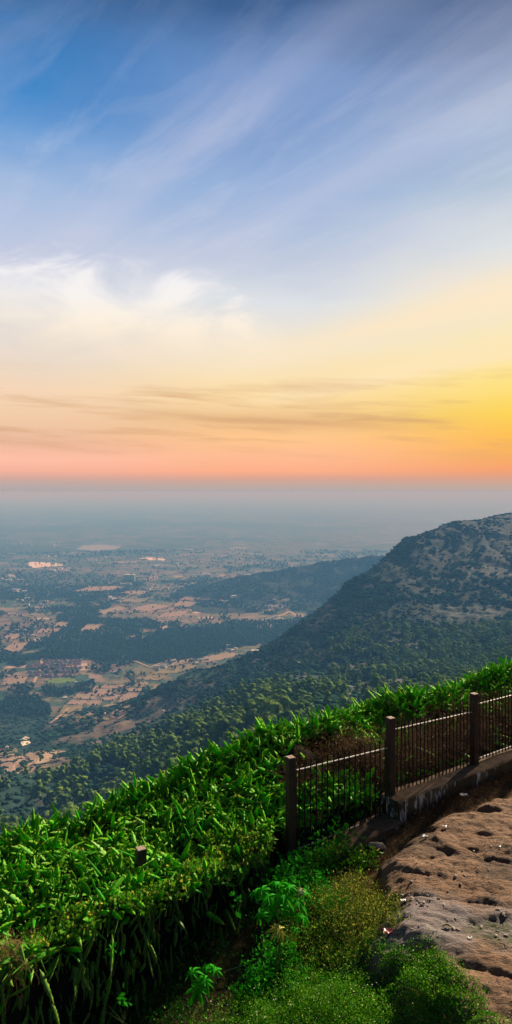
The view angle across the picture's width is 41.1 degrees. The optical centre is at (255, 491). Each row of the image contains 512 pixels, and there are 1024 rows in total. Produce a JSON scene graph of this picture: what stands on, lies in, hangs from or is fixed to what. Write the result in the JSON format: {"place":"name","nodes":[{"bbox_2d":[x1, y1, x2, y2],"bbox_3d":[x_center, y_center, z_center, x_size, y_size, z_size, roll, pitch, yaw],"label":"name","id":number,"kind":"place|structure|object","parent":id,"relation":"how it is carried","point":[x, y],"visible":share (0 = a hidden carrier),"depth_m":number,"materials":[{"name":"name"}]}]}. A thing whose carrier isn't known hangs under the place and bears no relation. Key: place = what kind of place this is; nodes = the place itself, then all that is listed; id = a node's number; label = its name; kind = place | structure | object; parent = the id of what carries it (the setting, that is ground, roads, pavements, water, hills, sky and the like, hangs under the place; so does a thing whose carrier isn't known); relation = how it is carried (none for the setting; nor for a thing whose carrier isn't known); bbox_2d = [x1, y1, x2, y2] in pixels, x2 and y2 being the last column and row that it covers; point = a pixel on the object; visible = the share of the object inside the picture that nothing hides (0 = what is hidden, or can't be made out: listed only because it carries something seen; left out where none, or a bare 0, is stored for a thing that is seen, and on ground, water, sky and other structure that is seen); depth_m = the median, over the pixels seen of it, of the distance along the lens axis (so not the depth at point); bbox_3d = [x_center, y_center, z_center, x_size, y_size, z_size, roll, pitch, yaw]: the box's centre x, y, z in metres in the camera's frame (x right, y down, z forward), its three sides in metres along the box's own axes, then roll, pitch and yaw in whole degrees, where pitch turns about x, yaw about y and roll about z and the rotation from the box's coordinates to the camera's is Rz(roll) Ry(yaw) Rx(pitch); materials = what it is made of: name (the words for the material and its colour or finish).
{"place":"outdoors","nodes":[
{"label":"outdoors","id":0,"kind":"place"},
{"bbox_2d":[5,633,19,638],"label":"field","id":1,"kind":"structure","parent":0,"point":[13,636],"depth_m":2612.17,"materials":[{"name":"soil"}]},
{"bbox_2d":[1,677,27,684],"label":"field","id":2,"kind":"structure","parent":0,"point":[15,680],"depth_m":1976.57,"materials":[{"name":"brown soil"}]},
{"bbox_2d":[4,642,27,651],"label":"field","id":3,"kind":"structure","parent":0,"point":[12,647],"depth_m":2426.06,"materials":[{"name":"soil"}]},
{"bbox_2d":[0,753,35,778],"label":"field","id":4,"kind":"structure","parent":0,"point":[11,765],"depth_m":987.00,"materials":[{"name":"soil"}]},
{"bbox_2d":[25,749,64,763],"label":"field","id":5,"kind":"structure","parent":0,"point":[35,757],"depth_m":1057.18,"materials":[{"name":"beige soil"}]},
{"bbox_2d":[28,562,62,567],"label":"water","id":6,"kind":"structure","parent":0,"point":[38,565],"depth_m":5164.95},
{"bbox_2d":[36,628,60,633],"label":"field","id":7,"kind":"structure","parent":0,"point":[48,629],"depth_m":2706.18,"materials":[{"name":"soil"}]},
{"bbox_2d":[45,677,75,682],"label":"field","id":8,"kind":"structure","parent":0,"point":[60,680],"depth_m":1988.68,"materials":[{"name":"green plant"}]},
{"bbox_2d":[59,705,83,717],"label":"field","id":9,"kind":"structure","parent":0,"point":[72,708],"depth_m":1725.41,"materials":[{"name":"brown soil"}]},
{"bbox_2d":[66,699,101,704],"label":"field","id":10,"kind":"structure","parent":0,"point":[82,702],"depth_m":1782.59,"materials":[{"name":"soil"}]},
{"bbox_2d":[60,714,108,720],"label":"field","id":11,"kind":"structure","parent":0,"point":[104,718],"depth_m":1385.26,"materials":[{"name":"brown soil"}]},
{"bbox_2d":[73,691,97,698],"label":"field","id":12,"kind":"structure","parent":0,"point":[81,694],"depth_m":1834.79,"materials":[{"name":"brown soil"}]},
{"bbox_2d":[81,623,103,631],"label":"field","id":13,"kind":"structure","parent":0,"point":[89,626],"depth_m":2786.36,"materials":[{"name":"brown soil"}]},
{"bbox_2d":[85,688,111,695],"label":"field","id":14,"kind":"structure","parent":0,"point":[100,692],"depth_m":1871.30,"materials":[{"name":"soil"}]},
{"bbox_2d":[77,545,120,550],"bbox_3d":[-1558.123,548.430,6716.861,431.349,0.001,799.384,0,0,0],"label":"quarry","id":15,"kind":"structure","parent":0,"point":[96,547],"depth_m":6745.92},
{"bbox_2d":[73,586,125,591],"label":"field","id":16,"kind":"structure","parent":0,"point":[103,588],"depth_m":3880.82,"materials":[{"name":"soil"}]},
{"bbox_2d":[101,692,121,700],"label":"field","id":17,"kind":"structure","parent":0,"point":[108,697],"depth_m":1834.59,"materials":[{"name":"soil"}]},
{"bbox_2d":[99,606,127,613],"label":"field","id":18,"kind":"structure","parent":0,"point":[105,611],"depth_m":3188.79,"materials":[{"name":"brown soil"}]},
{"bbox_2d":[110,705,129,717],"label":"field","id":19,"kind":"structure","parent":0,"point":[121,712],"depth_m":1343.12,"materials":[{"name":"soil"}]},
{"bbox_2d":[118,691,141,701],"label":"field","id":20,"kind":"structure","parent":0,"point":[126,695],"depth_m":1843.31,"materials":[{"name":"soil"}]},
{"bbox_2d":[115,599,147,601],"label":"field","id":21,"kind":"structure","parent":0,"point":[134,600],"depth_m":3452.93,"materials":[{"name":"brown soil"}]},
{"bbox_2d":[121,591,148,594],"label":"field","id":22,"kind":"structure","parent":0,"point":[135,592],"depth_m":3726.56,"materials":[{"name":"brown soil"}]},
{"bbox_2d":[131,604,169,610],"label":"field","id":23,"kind":"structure","parent":0,"point":[147,607],"depth_m":3244.54,"materials":[{"name":"soil"}]},
{"bbox_2d":[135,674,168,679],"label":"field","id":24,"kind":"structure","parent":0,"point":[152,677],"depth_m":2019.08,"materials":[{"name":"brown soil"}]},
{"bbox_2d":[157,611,188,617],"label":"field","id":25,"kind":"structure","parent":0,"point":[174,613],"depth_m":3058.47,"materials":[{"name":"soil"}]},
{"bbox_2d":[152,664,198,673],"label":"field","id":26,"kind":"structure","parent":0,"point":[178,668],"depth_m":2110.54,"materials":[{"name":"brown soil"}]},
{"bbox_2d":[167,658,194,666],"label":"field","id":27,"kind":"structure","parent":0,"point":[182,661],"depth_m":2196.95,"materials":[{"name":"brown soil"}]},
{"bbox_2d":[174,601,197,606],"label":"field","id":28,"kind":"structure","parent":0,"point":[185,603],"depth_m":3332.50,"materials":[{"name":"brown soil"}]},
{"bbox_2d":[179,596,199,600],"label":"field","id":29,"kind":"structure","parent":0,"point":[190,598],"depth_m":3473.35,"materials":[{"name":"soil"}]},
{"bbox_2d":[194,652,237,661],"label":"field","id":30,"kind":"structure","parent":0,"point":[216,657],"depth_m":2277.21,"materials":[{"name":"brown soil"}]},
{"bbox_2d":[0,653,474,834],"bbox_3d":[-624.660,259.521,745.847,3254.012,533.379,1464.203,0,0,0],"label":"hillside","id":31,"kind":"structure","parent":0,"point":[11,805],"depth_m":708.24,"materials":[{"name":"green plant"}]},
{"bbox_2d":[4,822,17,829],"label":"eucalyptus tree","id":32,"kind":"object","parent":31,"relation":"on","point":[10,823],"visible":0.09,"depth_m":492.41,"materials":[{"name":"green plant"}]},
{"bbox_2d":[9,815,20,825],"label":"eucalyptus tree","id":33,"kind":"object","parent":31,"relation":"on","point":[14,818],"visible":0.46,"depth_m":529.81,"materials":[{"name":"green plant"}]},
{"bbox_2d":[59,807,75,821],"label":"eucalyptus tree","id":34,"kind":"object","parent":31,"relation":"on","point":[72,811],"visible":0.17,"depth_m":504.40,"materials":[{"name":"green plant"}]},
{"bbox_2d":[61,800,79,808],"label":"eucalyptus tree","id":35,"kind":"object","parent":31,"relation":"on","point":[68,804],"visible":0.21,"depth_m":534.59,"materials":[{"name":"green plant"}]},
{"bbox_2d":[99,787,111,798],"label":"eucalyptus tree","id":36,"kind":"object","parent":31,"relation":"on","point":[102,791],"visible":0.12,"depth_m":541.50,"materials":[{"name":"green plant"}]},
{"bbox_2d":[136,763,152,780],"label":"eucalyptus tree","id":37,"kind":"object","parent":31,"relation":"on","point":[144,771],"visible":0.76,"depth_m":558.15,"materials":[{"name":"green plant"}]},
{"bbox_2d":[150,758,159,772],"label":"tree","id":38,"kind":"object","parent":31,"relation":"on","point":[155,761],"visible":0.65,"depth_m":555.98,"materials":[{"name":"green plant"}]},
{"bbox_2d":[153,761,165,778],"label":"eucalyptus tree","id":39,"kind":"object","parent":31,"relation":"on","point":[159,767],"visible":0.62,"depth_m":534.55,"materials":[{"name":"green plant"}]},
{"bbox_2d":[163,757,176,771],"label":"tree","id":40,"kind":"object","parent":31,"relation":"on","point":[167,763],"visible":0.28,"depth_m":504.68,"materials":[{"name":"green plant"}]},
{"bbox_2d":[166,743,180,758],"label":"eucalyptus tree","id":41,"kind":"object","parent":31,"relation":"on","point":[174,748],"visible":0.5,"depth_m":565.53,"materials":[{"name":"green plant"}]},
{"bbox_2d":[183,738,200,759],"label":"eucalyptus tree","id":42,"kind":"object","parent":31,"relation":"on","point":[192,745],"visible":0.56,"depth_m":528.29,"materials":[{"name":"green plant"}]},
{"bbox_2d":[196,736,206,751],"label":"eucalyptus tree","id":43,"kind":"object","parent":31,"relation":"on","point":[202,742],"visible":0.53,"depth_m":544.61,"materials":[{"name":"green plant"}]},
{"bbox_2d":[206,734,217,748],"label":"eucalyptus tree","id":44,"kind":"object","parent":31,"relation":"on","point":[212,738],"visible":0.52,"depth_m":543.44,"materials":[{"name":"green plant"}]},
{"bbox_2d":[212,721,221,739],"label":"eucalyptus tree","id":45,"kind":"object","parent":31,"relation":"on","point":[215,727],"visible":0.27,"depth_m":554.40,"materials":[{"name":"green plant"}]},
{"bbox_2d":[217,718,229,736],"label":"eucalyptus tree","id":46,"kind":"object","parent":31,"relation":"on","point":[223,724],"visible":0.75,"depth_m":548.26,"materials":[{"name":"green plant"}]},
{"bbox_2d":[219,731,237,747],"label":"eucalyptus tree","id":47,"kind":"object","parent":31,"relation":"on","point":[222,740],"visible":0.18,"depth_m":496.85,"materials":[{"name":"green plant"}]},
{"bbox_2d":[230,715,245,731],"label":"eucalyptus tree","id":48,"kind":"object","parent":31,"relation":"on","point":[238,724],"visible":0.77,"depth_m":544.87,"materials":[{"name":"green plant"}]},
{"bbox_2d":[246,708,256,723],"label":"eucalyptus tree","id":49,"kind":"object","parent":31,"relation":"on","point":[252,718],"visible":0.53,"depth_m":550.53,"materials":[{"name":"green plant"}]},
{"bbox_2d":[254,699,273,714],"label":"eucalyptus tree","id":50,"kind":"object","parent":31,"relation":"on","point":[261,709],"visible":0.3,"depth_m":533.51,"materials":[{"name":"green plant"}]},
{"bbox_2d":[262,714,275,727],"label":"eucalyptus tree","id":51,"kind":"object","parent":31,"relation":"on","point":[265,719],"visible":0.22,"depth_m":497.88,"materials":[{"name":"green plant"}]},
{"bbox_2d":[262,710,277,724],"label":"eucalyptus tree","id":52,"kind":"object","parent":31,"relation":"on","point":[270,714],"visible":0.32,"depth_m":503.09,"materials":[{"name":"green plant"}]},
{"bbox_2d":[266,702,281,714],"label":"eucalyptus tree","id":53,"kind":"object","parent":31,"relation":"on","point":[275,707],"visible":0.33,"depth_m":520.09,"materials":[{"name":"green plant"}]},
{"bbox_2d":[278,694,290,710],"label":"eucalyptus tree","id":54,"kind":"object","parent":31,"relation":"on","point":[283,700],"visible":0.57,"depth_m":558.45,"materials":[{"name":"green plant"}]},
{"bbox_2d":[278,708,290,726],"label":"eucalyptus tree","id":55,"kind":"object","parent":31,"relation":"on","point":[285,713],"visible":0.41,"depth_m":497.60,"materials":[{"name":"green plant"}]},
{"bbox_2d":[287,710,301,722],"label":"eucalyptus tree","id":56,"kind":"object","parent":31,"relation":"on","point":[291,717],"visible":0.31,"depth_m":487.15,"materials":[{"name":"green plant"}]},
{"bbox_2d":[289,701,305,715],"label":"eucalyptus tree","id":57,"kind":"object","parent":31,"relation":"on","point":[298,706],"visible":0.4,"depth_m":515.88,"materials":[{"name":"green plant"}]},
{"bbox_2d":[297,697,311,719],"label":"eucalyptus tree","id":58,"kind":"object","parent":31,"relation":"on","point":[306,704],"visible":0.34,"depth_m":523.91,"materials":[{"name":"green plant"}]},
{"bbox_2d":[304,698,315,715],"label":"eucalyptus tree","id":59,"kind":"object","parent":31,"relation":"on","point":[311,704],"visible":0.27,"depth_m":532.59,"materials":[{"name":"green plant"}]},
{"bbox_2d":[338,694,351,710],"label":"eucalyptus tree","id":60,"kind":"object","parent":31,"relation":"on","point":[343,700],"visible":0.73,"depth_m":514.21,"materials":[{"name":"green plant"}]},
{"bbox_2d":[364,687,376,700],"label":"eucalyptus tree","id":61,"kind":"object","parent":31,"relation":"on","point":[367,694],"visible":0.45,"depth_m":563.47,"materials":[{"name":"green plant"}]},
{"bbox_2d":[0,497,511,718],"bbox_3d":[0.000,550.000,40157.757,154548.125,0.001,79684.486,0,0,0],"label":"valley plain","id":62,"kind":"structure","parent":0,"point":[70,525],"depth_m":7904.65,"materials":[{"name":"green plant"}]},
{"bbox_2d":[125,574,134,580],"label":"house","id":63,"kind":"structure","parent":62,"relation":"on","point":[129,577],"depth_m":4232.73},
{"bbox_2d":[0,549,389,716],"bbox_3d":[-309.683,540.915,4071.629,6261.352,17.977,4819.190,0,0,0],"label":"woodland","id":64,"kind":"object","parent":62,"relation":"on","point":[181,636],"visible":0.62,"depth_m":2643.13,"materials":[{"name":"green plant"}]},
{"bbox_2d":[257,616,283,627],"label":"quarry","id":65,"kind":"structure","parent":62,"relation":"on","point":[276,617],"depth_m":2959.49,"materials":[{"name":"grey stone"}]},
{"bbox_2d":[0,513,511,757],"bbox_3d":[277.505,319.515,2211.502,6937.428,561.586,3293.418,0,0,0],"label":"hill","id":66,"kind":"structure","parent":0,"point":[458,613],"depth_m":1454.59,"materials":[{"name":"green plant"}]},
{"bbox_2d":[0,512,511,831],"bbox_3d":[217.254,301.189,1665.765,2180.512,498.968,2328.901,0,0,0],"label":"scrub","id":67,"kind":"object","parent":66,"relation":"on","point":[252,671],"visible":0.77,"depth_m":1339.26,"materials":[{"name":"green plant"}]},
{"bbox_2d":[0,618,511,847],"bbox_3d":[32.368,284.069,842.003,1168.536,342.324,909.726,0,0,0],"label":"forest","id":68,"kind":"object","parent":66,"relation":"on","point":[449,665],"visible":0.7,"depth_m":791.57,"materials":[{"name":"green plant"}]},
{"bbox_2d":[0,0,511,496],"label":"sky","id":69,"kind":"structure","parent":0,"point":[249,248],"materials":[{"name":"blue"}]},
{"bbox_2d":[169,556,380,613],"bbox_3d":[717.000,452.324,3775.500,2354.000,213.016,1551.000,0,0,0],"label":"hill","id":70,"kind":"structure","parent":0,"point":[299,589],"depth_m":3455.03,"materials":[{"name":"green plant"}]},
{"bbox_2d":[188,555,384,608],"bbox_3d":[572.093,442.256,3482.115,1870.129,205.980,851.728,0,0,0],"label":"scrub","id":71,"kind":"object","parent":70,"relation":"on","point":[198,590],"visible":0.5,"depth_m":3499.72,"materials":[{"name":"green plant"}]},
{"bbox_2d":[89,778,511,1023],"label":"ground","id":72,"kind":"structure","parent":0,"point":[236,942],"depth_m":10.17,"materials":[{"name":"green plant"}]},
{"bbox_2d":[104,942,124,975],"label":"seedling","id":73,"kind":"object","parent":72,"relation":"on","point":[113,946],"visible":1,"depth_m":8.60,"materials":[{"name":"green plant"}]},
{"bbox_2d":[107,982,132,1023],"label":"seedling","id":74,"kind":"object","parent":72,"relation":"on","point":[123,999],"visible":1,"depth_m":8.10,"materials":[{"name":"green plant"}]},
{"bbox_2d":[0,738,284,1023],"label":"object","id":75,"kind":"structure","parent":72,"relation":"on","point":[55,860],"depth_m":10.21,"materials":[{"name":"green plant"}]},
{"bbox_2d":[0,926,51,1009],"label":"dry grass","id":76,"kind":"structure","parent":75,"relation":"on","point":[10,953],"depth_m":8.23,"materials":[{"name":"plant"}]},
{"bbox_2d":[29,874,190,969],"bbox_3d":[-2.013,5.769,9.437,2.790,0.750,0.987,0,0,-44],"label":"creeper","id":77,"kind":"object","parent":75,"relation":"attached to","point":[67,923],"visible":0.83,"depth_m":9.19,"materials":[{"name":"green plant"}]},
{"bbox_2d":[168,822,284,891],"bbox_3d":[-0.357,5.986,11.204,2.668,1.001,1.210,0,0,-34],"label":"creeper","id":78,"kind":"object","parent":75,"relation":"attached to","point":[221,851],"visible":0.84,"depth_m":11.17,"materials":[{"name":"green plant"}]},
{"bbox_2d":[184,963,222,1010],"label":"castor plant","id":79,"kind":"object","parent":72,"relation":"on","point":[212,969],"visible":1,"depth_m":8.34,"materials":[{"name":"green plant"}]},
{"bbox_2d":[82,873,372,1023],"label":"weeds","id":80,"kind":"object","parent":72,"relation":"on","point":[177,1003],"visible":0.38,"depth_m":9.51,"materials":[{"name":"green plant"}]},
{"bbox_2d":[230,891,241,918],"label":"seedling","id":81,"kind":"object","parent":72,"relation":"on","point":[233,893],"visible":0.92,"depth_m":9.90,"materials":[{"name":"green plant"}]},
{"bbox_2d":[222,927,333,1023],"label":"lush shrub","id":82,"kind":"object","parent":72,"relation":"on","point":[254,982],"visible":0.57,"depth_m":9.17,"materials":[{"name":"green plant"}]},
{"bbox_2d":[248,881,311,975],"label":"castor plant","id":83,"kind":"object","parent":72,"relation":"on","point":[273,903],"visible":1,"depth_m":8.85,"materials":[{"name":"green plant"}]},
{"bbox_2d":[255,847,350,938],"bbox_3d":[0.768,6.239,10.645,1.554,0.998,1.543,0,0,0],"label":"lush shrub","id":84,"kind":"object","parent":72,"relation":"on","point":[302,883],"visible":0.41,"depth_m":10.64,"materials":[{"name":"green plant"}]},
{"bbox_2d":[257,896,357,979],"bbox_3d":[0.736,6.403,9.750,1.456,0.828,1.633,0,0,14],"label":"lush shrub","id":85,"kind":"object","parent":72,"relation":"on","point":[311,933],"visible":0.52,"depth_m":9.74,"materials":[{"name":"green plant"}]},
{"bbox_2d":[262,816,355,893],"bbox_3d":[0.934,6.287,11.685,1.815,0.902,0.767,0,0,-40],"label":"leafy weed","id":86,"kind":"object","parent":72,"relation":"on","point":[299,859],"visible":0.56,"depth_m":11.63,"materials":[{"name":"green plant"}]},
{"bbox_2d":[135,689,511,870],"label":"iron fence","id":87,"kind":"object","parent":72,"relation":"on","point":[390,748],"visible":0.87,"depth_m":13.15,"materials":[{"name":"metal"}]},
{"bbox_2d":[264,716,383,832],"bbox_3d":[1.333,5.941,13.740,3.658,2.578,2.286,0,0,-32],"label":"dry bush","id":88,"kind":"object","parent":72,"relation":"on","point":[346,746],"visible":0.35,"depth_m":13.80,"materials":[{"name":"brown plant"}]},
{"bbox_2d":[281,788,378,857],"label":"leafy weed","id":89,"kind":"object","parent":72,"relation":"on","point":[340,825],"visible":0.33,"depth_m":12.83,"materials":[{"name":"green plant"}]},
{"bbox_2d":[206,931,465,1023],"bbox_3d":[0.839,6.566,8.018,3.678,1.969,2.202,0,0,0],"label":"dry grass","id":90,"kind":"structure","parent":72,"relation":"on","point":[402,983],"depth_m":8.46,"materials":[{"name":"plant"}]},
{"bbox_2d":[277,812,401,884],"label":"wall","id":91,"kind":"structure","parent":72,"relation":"on","point":[379,825],"depth_m":12.50,"materials":[{"name":"concrete"}]},
{"bbox_2d":[300,824,383,877],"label":"leafy shrub","id":92,"kind":"object","parent":72,"relation":"on","point":[357,858],"visible":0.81,"depth_m":11.67,"materials":[{"name":"green plant"}]},
{"bbox_2d":[274,869,411,992],"bbox_3d":[1.214,6.207,9.945,2.071,1.142,2.269,0,0,0],"label":"olive shrub","id":93,"kind":"object","parent":72,"relation":"on","point":[357,914],"visible":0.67,"depth_m":9.83,"materials":[{"name":"green plant"}]},
{"bbox_2d":[304,860,384,930],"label":"olive shrub","id":94,"kind":"object","parent":72,"relation":"on","point":[364,884],"visible":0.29,"depth_m":10.86,"materials":[{"name":"green plant"}]},
{"bbox_2d":[181,927,511,1023],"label":"weeds","id":95,"kind":"object","parent":72,"relation":"on","point":[325,1008],"visible":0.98,"depth_m":8.32,"materials":[{"name":"green plant"}]},
{"bbox_2d":[305,920,390,1022],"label":"olive shrub","id":96,"kind":"object","parent":72,"relation":"on","point":[349,957],"visible":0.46,"depth_m":9.19,"materials":[{"name":"green plant"}]},
{"bbox_2d":[218,953,495,1022],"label":"weed flowers","id":97,"kind":"object","parent":72,"relation":"on","point":[351,988],"visible":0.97,"depth_m":8.36,"materials":[{"name":"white plant"}]},
{"bbox_2d":[217,654,511,861],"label":"cactus hedge","id":98,"kind":"object","parent":72,"relation":"on","point":[249,748],"visible":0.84,"depth_m":14.33,"materials":[{"name":"green plant"}]},
{"bbox_2d":[368,842,385,849],"bbox_3d":[2.152,6.310,12.158,0.324,0.172,0.196,0,0,0],"label":"stone","id":99,"kind":"object","parent":72,"relation":"on","point":[380,845],"visible":0.84,"depth_m":12.11,"materials":[{"name":"grey stone"}]},
{"bbox_2d":[321,812,462,905],"bbox_3d":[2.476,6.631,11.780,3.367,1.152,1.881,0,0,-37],"label":"dry grass","id":100,"kind":"structure","parent":72,"relation":"on","point":[409,836],"depth_m":12.03,"materials":[{"name":"plant"}]},
{"bbox_2d":[338,703,486,803],"bbox_3d":[3.241,5.858,14.755,4.046,2.432,2.523,0,0,-34],"label":"dry bush","id":101,"kind":"object","parent":72,"relation":"on","point":[414,748],"visible":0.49,"depth_m":14.58,"materials":[{"name":"brown plant"}]},
{"bbox_2d":[357,798,511,1023],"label":"rock outcrop","id":102,"kind":"object","parent":72,"relation":"on","point":[439,855],"visible":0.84,"depth_m":9.87,"materials":[{"name":"brown stone"}]},
{"bbox_2d":[382,927,393,934],"bbox_3d":[1.821,6.000,9.328,0.179,0.070,0.129,0,0,0],"label":"snack packet","id":103,"kind":"object","parent":102,"relation":"on","point":[389,931],"visible":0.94,"depth_m":9.33,"materials":[{"name":"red plastic"}]},
{"bbox_2d":[381,748,511,822],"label":"wall","id":104,"kind":"structure","parent":72,"relation":"on","point":[403,803],"depth_m":13.69,"materials":[{"name":"concrete"}]},
{"bbox_2d":[400,769,511,836],"bbox_3d":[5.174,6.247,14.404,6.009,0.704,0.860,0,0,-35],"label":"dry grass","id":105,"kind":"structure","parent":72,"relation":"on","point":[476,791],"depth_m":13.58,"materials":[{"name":"brown plant"}]},
{"bbox_2d":[416,675,511,761],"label":"dry bush","id":106,"kind":"object","parent":72,"relation":"on","point":[494,722],"visible":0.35,"depth_m":15.98,"materials":[{"name":"brown plant"}]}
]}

